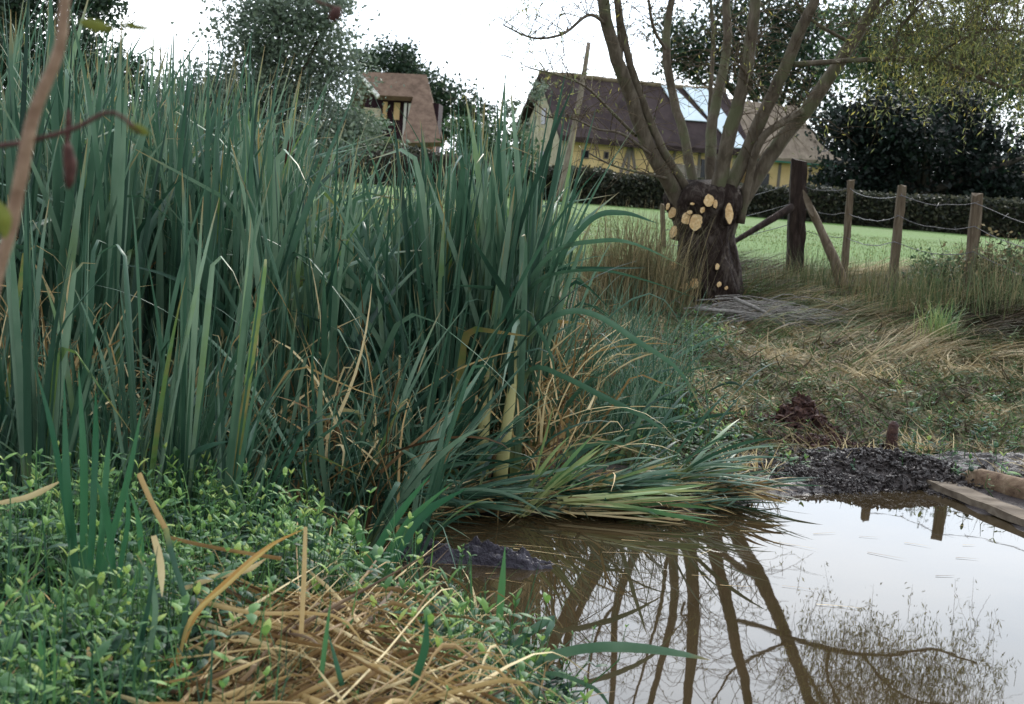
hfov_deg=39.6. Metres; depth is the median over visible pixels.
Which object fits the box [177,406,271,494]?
cattail plant
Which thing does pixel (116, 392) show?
cattail plant
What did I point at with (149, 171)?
cattail plant
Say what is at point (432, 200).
cattail plant
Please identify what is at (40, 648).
cattail plant
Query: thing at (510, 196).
cattail plant
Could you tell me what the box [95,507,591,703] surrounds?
dead leaf heap
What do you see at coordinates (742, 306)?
brushwood heap
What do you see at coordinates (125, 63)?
cattail plant
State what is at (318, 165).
tree
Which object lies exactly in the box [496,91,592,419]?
cattail plant
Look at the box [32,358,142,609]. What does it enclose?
cattail plant
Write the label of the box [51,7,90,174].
cattail plant
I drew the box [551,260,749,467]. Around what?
marsh grass
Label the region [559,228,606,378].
cattail plant
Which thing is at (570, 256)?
cattail plant
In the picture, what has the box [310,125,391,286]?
cattail plant
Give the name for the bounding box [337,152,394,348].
cattail plant
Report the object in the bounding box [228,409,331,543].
cattail plant
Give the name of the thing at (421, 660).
cattail plant
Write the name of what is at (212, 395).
cattail plant
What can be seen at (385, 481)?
cattail plant
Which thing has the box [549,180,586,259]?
cattail plant
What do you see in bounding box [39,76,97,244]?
cattail plant
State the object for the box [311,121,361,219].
cattail plant
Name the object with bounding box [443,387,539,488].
cattail plant
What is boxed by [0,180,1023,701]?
ground
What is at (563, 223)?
cattail plant
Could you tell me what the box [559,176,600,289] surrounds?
cattail plant
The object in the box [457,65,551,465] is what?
cattail plant
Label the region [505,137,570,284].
cattail plant
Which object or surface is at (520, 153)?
cattail plant
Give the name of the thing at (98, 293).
cattail plant
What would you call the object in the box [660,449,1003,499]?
mud crumbs
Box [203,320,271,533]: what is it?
cattail plant
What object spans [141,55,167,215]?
cattail plant
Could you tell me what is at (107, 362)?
cattail plant
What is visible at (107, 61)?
cattail plant
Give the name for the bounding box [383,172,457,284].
cattail plant
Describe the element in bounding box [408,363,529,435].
cattail plant
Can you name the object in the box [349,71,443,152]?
timber cottage
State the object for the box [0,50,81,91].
cattail plant
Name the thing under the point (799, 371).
cut grass litter
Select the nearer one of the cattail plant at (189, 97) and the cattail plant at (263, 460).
the cattail plant at (263, 460)
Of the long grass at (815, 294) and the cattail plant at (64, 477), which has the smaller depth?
the cattail plant at (64, 477)
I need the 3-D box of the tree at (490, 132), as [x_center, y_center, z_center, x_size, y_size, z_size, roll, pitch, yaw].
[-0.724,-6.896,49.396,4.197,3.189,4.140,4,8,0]
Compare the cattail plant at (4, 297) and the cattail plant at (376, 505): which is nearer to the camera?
the cattail plant at (376, 505)
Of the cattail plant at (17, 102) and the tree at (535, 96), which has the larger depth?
the tree at (535, 96)
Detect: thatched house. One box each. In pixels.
[512,70,745,178]
[730,99,847,186]
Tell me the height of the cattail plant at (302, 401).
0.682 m
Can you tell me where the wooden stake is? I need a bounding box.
[885,421,898,449]
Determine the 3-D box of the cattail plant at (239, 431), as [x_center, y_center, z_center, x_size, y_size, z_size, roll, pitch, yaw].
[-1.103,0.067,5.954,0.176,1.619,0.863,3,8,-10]
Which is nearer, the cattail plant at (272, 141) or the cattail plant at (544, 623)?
the cattail plant at (544, 623)
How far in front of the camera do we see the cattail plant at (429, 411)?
7.18 m
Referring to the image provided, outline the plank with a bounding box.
[926,480,1023,526]
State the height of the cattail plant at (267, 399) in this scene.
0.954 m
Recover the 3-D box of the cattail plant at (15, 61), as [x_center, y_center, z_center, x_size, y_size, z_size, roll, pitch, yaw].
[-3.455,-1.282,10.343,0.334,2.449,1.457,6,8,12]
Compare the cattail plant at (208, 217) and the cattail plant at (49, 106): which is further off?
the cattail plant at (49, 106)
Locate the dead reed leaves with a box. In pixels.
[0,230,685,541]
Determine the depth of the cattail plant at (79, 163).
7.56 m
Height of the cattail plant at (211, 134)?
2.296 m
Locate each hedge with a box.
[313,141,475,189]
[483,159,1023,238]
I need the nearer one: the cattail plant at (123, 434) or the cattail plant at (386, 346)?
the cattail plant at (123, 434)
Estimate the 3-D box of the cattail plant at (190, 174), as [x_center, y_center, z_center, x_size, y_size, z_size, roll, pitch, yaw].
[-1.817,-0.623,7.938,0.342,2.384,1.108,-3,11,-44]
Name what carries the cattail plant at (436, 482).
on the ground at (870, 232)
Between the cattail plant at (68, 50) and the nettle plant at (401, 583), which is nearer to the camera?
the nettle plant at (401, 583)
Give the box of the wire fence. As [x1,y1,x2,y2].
[660,158,1023,294]
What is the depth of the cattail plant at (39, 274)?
6.59 m
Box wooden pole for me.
[556,42,590,200]
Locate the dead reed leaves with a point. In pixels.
(542, 418)
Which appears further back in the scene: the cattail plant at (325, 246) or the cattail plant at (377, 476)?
the cattail plant at (325, 246)
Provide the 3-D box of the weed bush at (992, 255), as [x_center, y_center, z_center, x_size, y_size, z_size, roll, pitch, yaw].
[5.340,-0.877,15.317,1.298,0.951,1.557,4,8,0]
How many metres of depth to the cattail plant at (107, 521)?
4.31 m
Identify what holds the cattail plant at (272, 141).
on the ground at (870, 232)
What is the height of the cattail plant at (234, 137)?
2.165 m
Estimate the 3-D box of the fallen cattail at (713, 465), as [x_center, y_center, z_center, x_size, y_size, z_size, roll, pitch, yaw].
[1.412,0.511,8.293,0.752,0.592,0.786,-3,11,-44]
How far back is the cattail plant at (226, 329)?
7.21 m
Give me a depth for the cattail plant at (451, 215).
8.15 m
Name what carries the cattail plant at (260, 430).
on the ground at (870, 232)
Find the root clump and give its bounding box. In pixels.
[751,391,851,435]
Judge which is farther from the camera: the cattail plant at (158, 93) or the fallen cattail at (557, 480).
the cattail plant at (158, 93)
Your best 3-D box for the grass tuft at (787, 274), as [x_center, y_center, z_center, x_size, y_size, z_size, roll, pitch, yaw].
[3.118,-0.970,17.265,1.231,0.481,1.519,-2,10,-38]
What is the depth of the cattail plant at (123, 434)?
6.13 m
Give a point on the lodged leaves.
(565, 455)
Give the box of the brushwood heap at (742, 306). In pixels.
[672,294,856,330]
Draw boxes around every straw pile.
[702,391,747,415]
[715,442,785,477]
[832,429,908,450]
[858,358,905,380]
[884,429,953,454]
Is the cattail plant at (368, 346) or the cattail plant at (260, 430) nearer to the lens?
the cattail plant at (260, 430)
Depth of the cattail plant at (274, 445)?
6.94 m
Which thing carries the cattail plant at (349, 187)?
on the ground at (870, 232)
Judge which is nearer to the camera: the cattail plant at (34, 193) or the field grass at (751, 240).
the cattail plant at (34, 193)
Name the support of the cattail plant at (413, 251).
on the ground at (870, 232)
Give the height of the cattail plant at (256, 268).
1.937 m
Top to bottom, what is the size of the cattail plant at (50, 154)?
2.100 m
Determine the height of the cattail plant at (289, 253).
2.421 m
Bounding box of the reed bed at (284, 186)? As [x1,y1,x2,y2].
[0,0,624,488]
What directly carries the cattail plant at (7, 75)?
on the ground at (870, 232)
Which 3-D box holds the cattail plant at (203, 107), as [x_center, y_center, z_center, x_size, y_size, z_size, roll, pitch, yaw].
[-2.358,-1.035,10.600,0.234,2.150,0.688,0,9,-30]
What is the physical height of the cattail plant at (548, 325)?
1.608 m
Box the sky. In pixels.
[1,0,1023,154]
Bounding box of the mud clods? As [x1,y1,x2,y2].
[740,436,1023,496]
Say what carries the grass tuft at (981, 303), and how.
on the ground at (870, 232)
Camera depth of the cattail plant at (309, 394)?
7.33 m
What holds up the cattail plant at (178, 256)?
on the ground at (870, 232)
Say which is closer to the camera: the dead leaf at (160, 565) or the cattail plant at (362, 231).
the dead leaf at (160, 565)
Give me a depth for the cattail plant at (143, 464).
6.17 m
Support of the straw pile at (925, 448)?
on the ground at (870, 232)
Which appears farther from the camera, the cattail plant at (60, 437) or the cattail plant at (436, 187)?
the cattail plant at (436, 187)
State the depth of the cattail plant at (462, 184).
8.06 m
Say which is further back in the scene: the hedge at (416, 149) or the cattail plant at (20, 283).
the hedge at (416, 149)
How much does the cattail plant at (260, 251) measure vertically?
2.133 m
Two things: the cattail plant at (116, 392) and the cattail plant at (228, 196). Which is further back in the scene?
the cattail plant at (228, 196)
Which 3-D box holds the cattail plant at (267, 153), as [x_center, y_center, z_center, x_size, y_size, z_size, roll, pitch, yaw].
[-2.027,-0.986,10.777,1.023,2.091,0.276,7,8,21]
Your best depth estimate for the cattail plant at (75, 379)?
6.50 m
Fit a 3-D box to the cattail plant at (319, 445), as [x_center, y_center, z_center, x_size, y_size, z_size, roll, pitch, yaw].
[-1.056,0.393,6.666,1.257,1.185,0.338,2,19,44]
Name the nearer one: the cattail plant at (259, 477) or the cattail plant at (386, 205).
the cattail plant at (259, 477)
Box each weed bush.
[639,352,735,429]
[902,244,982,301]
[939,224,1023,297]
[975,232,1023,297]
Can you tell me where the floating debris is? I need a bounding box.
[405,517,974,607]
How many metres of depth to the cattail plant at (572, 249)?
9.01 m
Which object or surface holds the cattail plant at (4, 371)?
on the ground at (870, 232)
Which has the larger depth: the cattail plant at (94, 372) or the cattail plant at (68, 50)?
the cattail plant at (68, 50)
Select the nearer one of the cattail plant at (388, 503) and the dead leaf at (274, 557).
the dead leaf at (274, 557)
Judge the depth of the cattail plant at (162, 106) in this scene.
9.63 m
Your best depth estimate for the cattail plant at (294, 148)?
10.74 m
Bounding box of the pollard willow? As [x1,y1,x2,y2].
[416,0,1023,305]
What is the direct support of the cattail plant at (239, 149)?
on the ground at (870, 232)
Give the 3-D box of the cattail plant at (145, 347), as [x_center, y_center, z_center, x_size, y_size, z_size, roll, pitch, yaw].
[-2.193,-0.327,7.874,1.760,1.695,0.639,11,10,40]
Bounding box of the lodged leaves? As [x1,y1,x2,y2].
[72,309,780,523]
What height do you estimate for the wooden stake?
0.272 m
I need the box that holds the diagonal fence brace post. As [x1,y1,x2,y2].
[803,190,851,289]
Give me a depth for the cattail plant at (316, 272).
7.53 m
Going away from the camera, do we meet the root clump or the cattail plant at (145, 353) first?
the cattail plant at (145, 353)
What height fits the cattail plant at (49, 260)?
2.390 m
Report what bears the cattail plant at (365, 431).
on the ground at (870, 232)
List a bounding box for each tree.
[0,0,192,142]
[134,0,417,189]
[141,94,338,190]
[308,93,407,150]
[343,28,498,150]
[432,105,550,162]
[496,75,551,159]
[629,0,875,121]
[776,70,1023,198]
[804,0,1023,173]
[804,79,1023,206]
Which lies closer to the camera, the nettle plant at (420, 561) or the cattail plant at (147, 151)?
the nettle plant at (420, 561)
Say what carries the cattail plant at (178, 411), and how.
on the ground at (870, 232)
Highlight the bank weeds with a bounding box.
[584,295,1023,496]
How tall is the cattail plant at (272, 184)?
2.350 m
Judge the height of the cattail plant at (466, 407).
1.895 m
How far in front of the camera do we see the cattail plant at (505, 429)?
7.38 m
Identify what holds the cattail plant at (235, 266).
on the ground at (870, 232)
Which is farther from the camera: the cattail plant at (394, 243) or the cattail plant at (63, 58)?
the cattail plant at (63, 58)
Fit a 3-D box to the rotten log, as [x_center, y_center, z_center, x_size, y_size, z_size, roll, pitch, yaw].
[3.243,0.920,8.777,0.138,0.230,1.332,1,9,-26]
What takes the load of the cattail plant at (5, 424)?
on the ground at (870, 232)
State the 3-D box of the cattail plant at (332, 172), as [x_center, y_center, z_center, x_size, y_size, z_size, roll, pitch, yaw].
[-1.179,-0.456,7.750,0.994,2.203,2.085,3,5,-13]
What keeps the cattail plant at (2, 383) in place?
on the ground at (870, 232)
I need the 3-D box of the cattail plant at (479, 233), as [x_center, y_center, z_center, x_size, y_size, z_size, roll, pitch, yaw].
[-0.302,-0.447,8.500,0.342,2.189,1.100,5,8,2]
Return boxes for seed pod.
[314,0,341,20]
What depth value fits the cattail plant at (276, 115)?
10.12 m
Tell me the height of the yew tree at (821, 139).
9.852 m
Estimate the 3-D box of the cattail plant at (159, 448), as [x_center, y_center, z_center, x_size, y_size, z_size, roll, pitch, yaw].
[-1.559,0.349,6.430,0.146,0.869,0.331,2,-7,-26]
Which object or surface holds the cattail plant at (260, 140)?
on the ground at (870, 232)
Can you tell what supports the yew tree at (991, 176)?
on the ground at (870, 232)
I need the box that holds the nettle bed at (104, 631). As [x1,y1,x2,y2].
[0,435,628,703]
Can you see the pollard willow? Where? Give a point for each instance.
(722, 195)
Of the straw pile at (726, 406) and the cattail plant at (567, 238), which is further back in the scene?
the straw pile at (726, 406)
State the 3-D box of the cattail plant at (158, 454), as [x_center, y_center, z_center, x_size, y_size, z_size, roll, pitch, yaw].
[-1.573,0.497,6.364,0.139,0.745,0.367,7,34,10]
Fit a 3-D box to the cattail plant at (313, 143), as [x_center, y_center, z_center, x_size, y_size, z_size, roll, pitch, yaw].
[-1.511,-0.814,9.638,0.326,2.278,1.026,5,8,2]
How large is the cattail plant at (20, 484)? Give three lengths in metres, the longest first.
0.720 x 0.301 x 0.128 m
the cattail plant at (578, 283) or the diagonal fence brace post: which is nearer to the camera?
the cattail plant at (578, 283)
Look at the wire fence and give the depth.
18.07 m
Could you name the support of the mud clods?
on the ground at (870, 232)
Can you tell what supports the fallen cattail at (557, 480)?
on the pond water
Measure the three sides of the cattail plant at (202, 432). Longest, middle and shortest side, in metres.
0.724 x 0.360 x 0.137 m
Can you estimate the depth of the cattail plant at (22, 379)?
5.90 m
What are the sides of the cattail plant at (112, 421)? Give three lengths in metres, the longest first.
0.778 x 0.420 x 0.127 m
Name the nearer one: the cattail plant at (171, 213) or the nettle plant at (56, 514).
the nettle plant at (56, 514)
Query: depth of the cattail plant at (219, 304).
7.72 m
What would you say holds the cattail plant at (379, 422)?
on the ground at (870, 232)
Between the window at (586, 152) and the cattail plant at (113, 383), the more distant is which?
the window at (586, 152)
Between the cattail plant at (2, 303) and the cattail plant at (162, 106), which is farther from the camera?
the cattail plant at (162, 106)
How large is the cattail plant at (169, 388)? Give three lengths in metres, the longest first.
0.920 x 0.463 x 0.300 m
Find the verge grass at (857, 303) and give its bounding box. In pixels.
[556,226,1023,313]
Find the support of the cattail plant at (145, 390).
on the ground at (870, 232)
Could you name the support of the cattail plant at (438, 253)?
on the ground at (870, 232)
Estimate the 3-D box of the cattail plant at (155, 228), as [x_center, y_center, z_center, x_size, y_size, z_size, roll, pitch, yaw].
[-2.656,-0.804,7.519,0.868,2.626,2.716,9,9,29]
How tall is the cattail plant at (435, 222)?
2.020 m
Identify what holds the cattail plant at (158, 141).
on the ground at (870, 232)
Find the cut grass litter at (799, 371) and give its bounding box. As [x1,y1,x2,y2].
[565,274,1023,496]
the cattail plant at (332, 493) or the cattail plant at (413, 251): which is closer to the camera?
the cattail plant at (332, 493)
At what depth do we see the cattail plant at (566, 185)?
8.86 m
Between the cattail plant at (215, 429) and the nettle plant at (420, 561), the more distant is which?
the cattail plant at (215, 429)
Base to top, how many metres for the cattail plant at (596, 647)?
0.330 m
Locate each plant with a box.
[0,0,114,377]
[0,0,131,200]
[0,0,178,381]
[0,0,242,352]
[0,4,143,265]
[0,5,145,328]
[0,8,421,427]
[0,12,238,371]
[0,44,210,423]
[0,44,287,367]
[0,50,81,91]
[0,95,64,357]
[0,96,50,271]
[0,128,363,265]
[0,192,53,494]
[0,201,48,484]
[0,268,52,484]
[0,292,21,437]
[0,380,116,467]
[0,429,17,494]
[1,97,334,268]
[1,179,154,331]
[1,355,61,498]
[2,46,202,191]
[2,245,64,401]
[3,21,49,203]
[3,30,40,177]
[3,341,9,381]
[3,374,92,499]
[5,19,20,191]
[5,139,146,233]
[5,139,265,301]
[5,180,72,510]
[5,367,106,490]
[6,334,147,487]
[8,182,131,490]
[12,7,111,132]
[14,89,225,266]
[15,64,20,138]
[19,409,32,494]
[24,41,85,221]
[29,486,79,586]
[31,82,194,325]
[32,253,121,508]
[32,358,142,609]
[34,294,109,469]
[37,140,253,358]
[38,628,48,703]
[39,17,91,203]
[39,62,89,270]
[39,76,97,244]
[39,349,261,506]
[41,4,80,98]
[41,371,100,486]
[42,2,140,154]
[43,187,104,479]
[46,32,161,379]
[46,36,325,346]
[47,34,163,319]
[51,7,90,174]
[57,2,144,102]
[60,307,141,431]
[61,73,179,431]
[65,371,144,461]
[68,183,218,528]
[69,10,203,439]
[69,302,217,496]
[71,44,156,375]
[74,354,132,490]
[74,404,162,515]
[75,368,150,495]
[75,405,121,468]
[75,453,109,533]
[76,319,147,462]
[76,342,153,506]
[82,53,187,121]
[86,647,112,695]
[87,19,111,106]
[89,29,215,209]
[90,379,150,466]
[91,335,250,462]
[95,477,143,619]
[98,47,234,384]
[98,196,440,491]
[100,71,168,244]
[104,32,233,269]
[112,343,211,499]
[114,33,294,197]
[115,298,173,506]
[116,374,205,488]
[117,341,169,461]
[118,45,168,364]
[120,187,462,418]
[122,29,188,366]
[125,547,158,703]
[130,12,236,439]
[131,74,232,339]
[132,25,264,358]
[132,408,276,507]
[133,293,216,484]
[135,78,369,435]
[138,37,236,194]
[138,47,264,209]
[140,169,366,385]
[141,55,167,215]
[142,122,244,397]
[144,64,337,244]
[144,69,182,210]
[144,167,240,532]
[145,255,292,497]
[145,345,179,492]
[147,96,233,378]
[149,381,163,471]
[153,321,217,533]
[159,44,330,189]
[160,58,391,204]
[160,78,210,155]
[160,231,263,486]
[164,33,301,447]
[168,75,203,134]
[170,108,360,304]
[171,39,222,415]
[172,320,274,503]
[173,459,222,537]
[177,299,223,442]
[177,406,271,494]
[190,72,265,277]
[191,28,361,465]
[191,374,224,508]
[192,70,226,153]
[192,118,316,276]
[192,373,330,503]
[193,81,313,223]
[193,144,306,272]
[195,91,296,184]
[196,324,239,503]
[198,326,353,537]
[202,341,314,506]
[203,186,383,309]
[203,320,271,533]
[204,54,374,415]
[206,370,289,508]
[210,57,307,384]
[211,412,290,492]
[214,330,285,510]
[216,390,337,518]
[217,57,288,463]
[221,156,435,337]
[222,181,274,516]
[225,54,377,178]
[225,186,355,375]
[225,362,365,528]
[225,433,307,508]
[227,375,352,436]
[228,90,328,153]
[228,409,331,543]
[230,122,322,442]
[231,385,361,485]
[232,77,328,207]
[235,95,468,495]
[240,473,266,531]
[241,419,264,498]
[243,94,377,491]
[246,377,276,461]
[256,291,327,508]
[259,92,355,244]
[260,67,325,204]
[260,85,308,206]
[260,135,344,200]
[261,124,396,222]
[261,151,580,452]
[269,106,345,220]
[273,325,437,419]
[277,152,379,489]
[277,307,465,528]
[279,486,315,565]
[283,104,295,234]
[287,201,576,452]
[288,124,396,289]
[291,128,396,262]
[294,307,387,437]
[294,425,362,525]
[297,106,381,259]
[297,351,327,517]
[299,191,387,330]
[302,117,520,411]
[304,184,372,348]
[304,383,458,488]
[305,365,486,542]
[307,192,397,394]
[308,137,456,274]
[309,137,532,484]
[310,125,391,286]
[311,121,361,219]
[313,166,357,304]
[314,170,374,281]
[315,154,404,243]
[316,385,387,532]
[317,599,347,699]
[324,113,501,242]
[324,235,612,393]
[330,410,391,541]
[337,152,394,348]
[337,161,402,400]
[339,273,427,507]
[340,361,411,532]
[342,222,393,313]
[343,404,401,532]
[350,158,634,478]
[353,106,480,416]
[355,158,373,249]
[355,418,475,527]
[356,474,466,586]
[359,126,411,312]
[359,391,437,454]
[361,295,458,507]
[365,403,503,536]
[366,348,489,550]
[370,148,529,478]
[372,387,418,515]
[374,96,541,355]
[376,136,479,269]
[376,352,576,522]
[382,124,490,434]
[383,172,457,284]
[385,121,487,293]
[386,120,609,236]
[387,147,454,303]
[389,566,418,640]
[390,123,493,385]
[390,364,503,574]
[393,157,441,235]
[397,132,533,421]
[397,421,528,539]
[398,314,533,488]
[404,125,448,371]
[404,157,553,242]
[406,120,458,374]
[407,544,465,625]
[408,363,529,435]
[410,614,429,688]
[411,198,482,457]
[414,162,467,413]
[415,142,484,324]
[420,68,548,445]
[420,102,458,319]
[425,72,637,435]
[425,208,456,327]
[427,87,572,479]
[432,92,595,472]
[437,90,496,339]
[442,146,530,451]
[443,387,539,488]
[444,140,607,371]
[446,177,589,324]
[450,75,502,378]
[451,111,602,404]
[452,103,568,438]
[455,109,557,436]
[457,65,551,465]
[470,125,572,473]
[474,120,594,472]
[476,623,517,703]
[477,95,516,326]
[478,88,528,283]
[478,183,590,451]
[489,133,618,449]
[491,143,568,464]
[492,86,704,481]
[494,549,505,650]
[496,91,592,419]
[496,166,584,418]
[496,615,554,664]
[504,183,616,453]
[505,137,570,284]
[515,642,708,671]
[517,203,557,459]
[524,671,608,703]
[534,293,683,457]
[535,150,583,263]
[537,160,579,290]
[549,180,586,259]
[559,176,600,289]
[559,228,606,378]
[560,265,606,344]
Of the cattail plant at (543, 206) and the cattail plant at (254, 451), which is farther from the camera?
the cattail plant at (543, 206)
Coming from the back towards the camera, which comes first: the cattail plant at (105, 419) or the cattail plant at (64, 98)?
the cattail plant at (64, 98)
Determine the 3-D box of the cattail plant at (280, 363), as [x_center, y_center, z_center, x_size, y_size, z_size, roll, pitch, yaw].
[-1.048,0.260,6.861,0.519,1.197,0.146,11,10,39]
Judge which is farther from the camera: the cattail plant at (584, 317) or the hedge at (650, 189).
the hedge at (650, 189)
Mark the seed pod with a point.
(335, 13)
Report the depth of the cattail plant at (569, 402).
8.59 m
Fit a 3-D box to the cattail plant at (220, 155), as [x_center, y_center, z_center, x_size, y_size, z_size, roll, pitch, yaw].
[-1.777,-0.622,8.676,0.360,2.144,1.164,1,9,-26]
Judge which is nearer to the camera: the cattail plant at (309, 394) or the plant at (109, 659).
the plant at (109, 659)
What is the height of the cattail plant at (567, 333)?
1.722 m
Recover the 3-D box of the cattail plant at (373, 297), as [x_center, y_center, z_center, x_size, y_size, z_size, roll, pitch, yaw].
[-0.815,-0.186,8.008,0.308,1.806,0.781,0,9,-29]
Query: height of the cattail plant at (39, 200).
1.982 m
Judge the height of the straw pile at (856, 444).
0.215 m
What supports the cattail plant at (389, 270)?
on the ground at (870, 232)
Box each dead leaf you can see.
[0,481,58,504]
[137,473,166,528]
[151,535,164,595]
[163,529,302,688]
[170,536,281,559]
[176,536,284,664]
[185,559,264,589]
[298,527,306,676]
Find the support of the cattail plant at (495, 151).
on the ground at (870, 232)
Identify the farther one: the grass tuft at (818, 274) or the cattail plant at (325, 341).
the grass tuft at (818, 274)
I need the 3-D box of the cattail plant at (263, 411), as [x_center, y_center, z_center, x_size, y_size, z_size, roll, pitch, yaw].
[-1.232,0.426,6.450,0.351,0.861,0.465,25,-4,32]
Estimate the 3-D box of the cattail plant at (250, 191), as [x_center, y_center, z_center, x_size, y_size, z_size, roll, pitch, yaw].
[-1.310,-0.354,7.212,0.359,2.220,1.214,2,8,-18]
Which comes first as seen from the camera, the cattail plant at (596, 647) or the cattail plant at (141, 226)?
the cattail plant at (596, 647)
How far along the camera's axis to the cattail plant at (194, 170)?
8.29 m
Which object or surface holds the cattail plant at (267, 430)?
on the ground at (870, 232)
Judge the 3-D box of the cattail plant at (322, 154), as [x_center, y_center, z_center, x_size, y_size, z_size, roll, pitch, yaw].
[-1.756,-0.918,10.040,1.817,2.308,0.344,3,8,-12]
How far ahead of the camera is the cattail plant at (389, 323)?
7.67 m
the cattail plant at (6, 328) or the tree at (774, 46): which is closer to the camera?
the cattail plant at (6, 328)
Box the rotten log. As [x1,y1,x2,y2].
[960,469,1023,499]
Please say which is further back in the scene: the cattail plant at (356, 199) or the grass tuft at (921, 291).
the grass tuft at (921, 291)
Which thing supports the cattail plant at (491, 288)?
on the ground at (870, 232)
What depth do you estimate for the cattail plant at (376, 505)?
7.05 m
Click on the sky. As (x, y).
(438, 38)
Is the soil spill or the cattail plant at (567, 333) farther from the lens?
the soil spill
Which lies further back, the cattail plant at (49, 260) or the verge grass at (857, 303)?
the verge grass at (857, 303)
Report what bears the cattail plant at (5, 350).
on the ground at (870, 232)
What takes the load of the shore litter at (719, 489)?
on the ground at (870, 232)
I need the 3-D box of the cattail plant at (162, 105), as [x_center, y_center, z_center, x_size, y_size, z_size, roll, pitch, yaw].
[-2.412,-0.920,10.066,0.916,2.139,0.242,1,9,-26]
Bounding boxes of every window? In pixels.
[541,108,546,123]
[581,150,588,158]
[603,151,608,158]
[700,159,704,178]
[761,173,769,185]
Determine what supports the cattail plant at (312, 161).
on the ground at (870, 232)
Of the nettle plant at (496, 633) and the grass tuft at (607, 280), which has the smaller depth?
the nettle plant at (496, 633)
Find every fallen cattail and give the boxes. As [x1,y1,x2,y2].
[401,461,465,499]
[446,453,558,515]
[513,409,604,517]
[537,497,724,524]
[550,484,719,526]
[584,452,692,495]
[666,388,796,488]
[727,473,797,503]
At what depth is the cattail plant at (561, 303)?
8.10 m
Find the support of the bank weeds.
on the ground at (870, 232)
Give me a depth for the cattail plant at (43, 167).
8.43 m
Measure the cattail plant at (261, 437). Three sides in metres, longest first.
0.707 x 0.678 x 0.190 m
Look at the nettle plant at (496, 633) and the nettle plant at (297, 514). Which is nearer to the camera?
the nettle plant at (496, 633)
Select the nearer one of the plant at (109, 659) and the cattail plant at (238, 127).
the plant at (109, 659)
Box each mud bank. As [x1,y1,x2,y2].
[747,474,846,494]
[925,450,1023,474]
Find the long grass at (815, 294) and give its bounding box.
[730,245,1023,377]
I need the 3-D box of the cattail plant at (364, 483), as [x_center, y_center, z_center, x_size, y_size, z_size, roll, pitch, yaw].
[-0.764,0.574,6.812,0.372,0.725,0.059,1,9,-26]
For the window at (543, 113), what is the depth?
63.40 m
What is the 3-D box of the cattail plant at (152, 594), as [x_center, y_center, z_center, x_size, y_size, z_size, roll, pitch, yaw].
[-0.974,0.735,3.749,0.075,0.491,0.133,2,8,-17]
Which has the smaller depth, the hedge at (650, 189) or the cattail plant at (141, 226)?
the cattail plant at (141, 226)
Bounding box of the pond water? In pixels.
[348,489,1023,703]
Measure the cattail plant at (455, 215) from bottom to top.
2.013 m
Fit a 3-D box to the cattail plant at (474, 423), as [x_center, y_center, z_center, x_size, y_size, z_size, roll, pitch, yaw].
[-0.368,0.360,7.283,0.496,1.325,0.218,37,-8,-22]
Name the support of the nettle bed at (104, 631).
on the ground at (870, 232)
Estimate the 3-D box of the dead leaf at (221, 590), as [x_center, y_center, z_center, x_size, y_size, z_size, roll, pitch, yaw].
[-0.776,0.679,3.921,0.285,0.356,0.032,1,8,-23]
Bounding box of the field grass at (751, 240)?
[362,198,1023,275]
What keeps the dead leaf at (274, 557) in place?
on the nettle bed at (104, 631)
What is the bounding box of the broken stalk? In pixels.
[163,527,188,648]
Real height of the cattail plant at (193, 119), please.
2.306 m
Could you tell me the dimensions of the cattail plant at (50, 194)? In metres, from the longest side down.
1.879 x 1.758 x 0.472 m
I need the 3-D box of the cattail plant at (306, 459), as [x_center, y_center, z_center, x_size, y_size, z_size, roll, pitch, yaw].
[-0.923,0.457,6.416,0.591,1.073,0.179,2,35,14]
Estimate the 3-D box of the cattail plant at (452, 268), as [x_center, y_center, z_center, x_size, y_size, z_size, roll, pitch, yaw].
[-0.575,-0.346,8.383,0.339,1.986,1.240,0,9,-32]
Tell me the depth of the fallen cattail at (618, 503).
7.80 m
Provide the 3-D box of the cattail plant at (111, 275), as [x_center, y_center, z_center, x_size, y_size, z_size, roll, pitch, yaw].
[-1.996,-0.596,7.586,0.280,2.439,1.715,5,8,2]
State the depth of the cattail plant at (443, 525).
6.78 m
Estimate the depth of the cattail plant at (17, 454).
6.16 m
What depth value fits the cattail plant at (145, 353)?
7.48 m
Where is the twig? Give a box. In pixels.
[0,0,151,290]
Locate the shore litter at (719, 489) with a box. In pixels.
[354,453,820,546]
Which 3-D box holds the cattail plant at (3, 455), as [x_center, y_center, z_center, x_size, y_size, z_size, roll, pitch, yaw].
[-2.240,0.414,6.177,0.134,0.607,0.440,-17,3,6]
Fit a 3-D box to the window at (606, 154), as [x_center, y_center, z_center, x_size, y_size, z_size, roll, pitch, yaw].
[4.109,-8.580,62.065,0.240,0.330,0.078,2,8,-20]
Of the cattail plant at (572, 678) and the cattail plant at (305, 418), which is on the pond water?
the cattail plant at (572, 678)
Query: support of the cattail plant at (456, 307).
on the ground at (870, 232)
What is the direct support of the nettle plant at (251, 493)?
on the ground at (870, 232)
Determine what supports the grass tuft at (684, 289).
on the ground at (870, 232)
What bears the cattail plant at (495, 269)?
on the ground at (870, 232)
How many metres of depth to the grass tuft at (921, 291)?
14.80 m
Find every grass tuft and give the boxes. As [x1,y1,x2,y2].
[565,228,668,311]
[569,193,723,315]
[646,236,723,307]
[742,254,828,294]
[780,239,847,292]
[807,250,908,300]
[846,246,1006,318]
[910,296,977,344]
[928,241,1023,319]
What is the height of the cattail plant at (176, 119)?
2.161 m
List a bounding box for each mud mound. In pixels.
[382,536,553,569]
[805,451,1005,489]
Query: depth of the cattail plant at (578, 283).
8.55 m

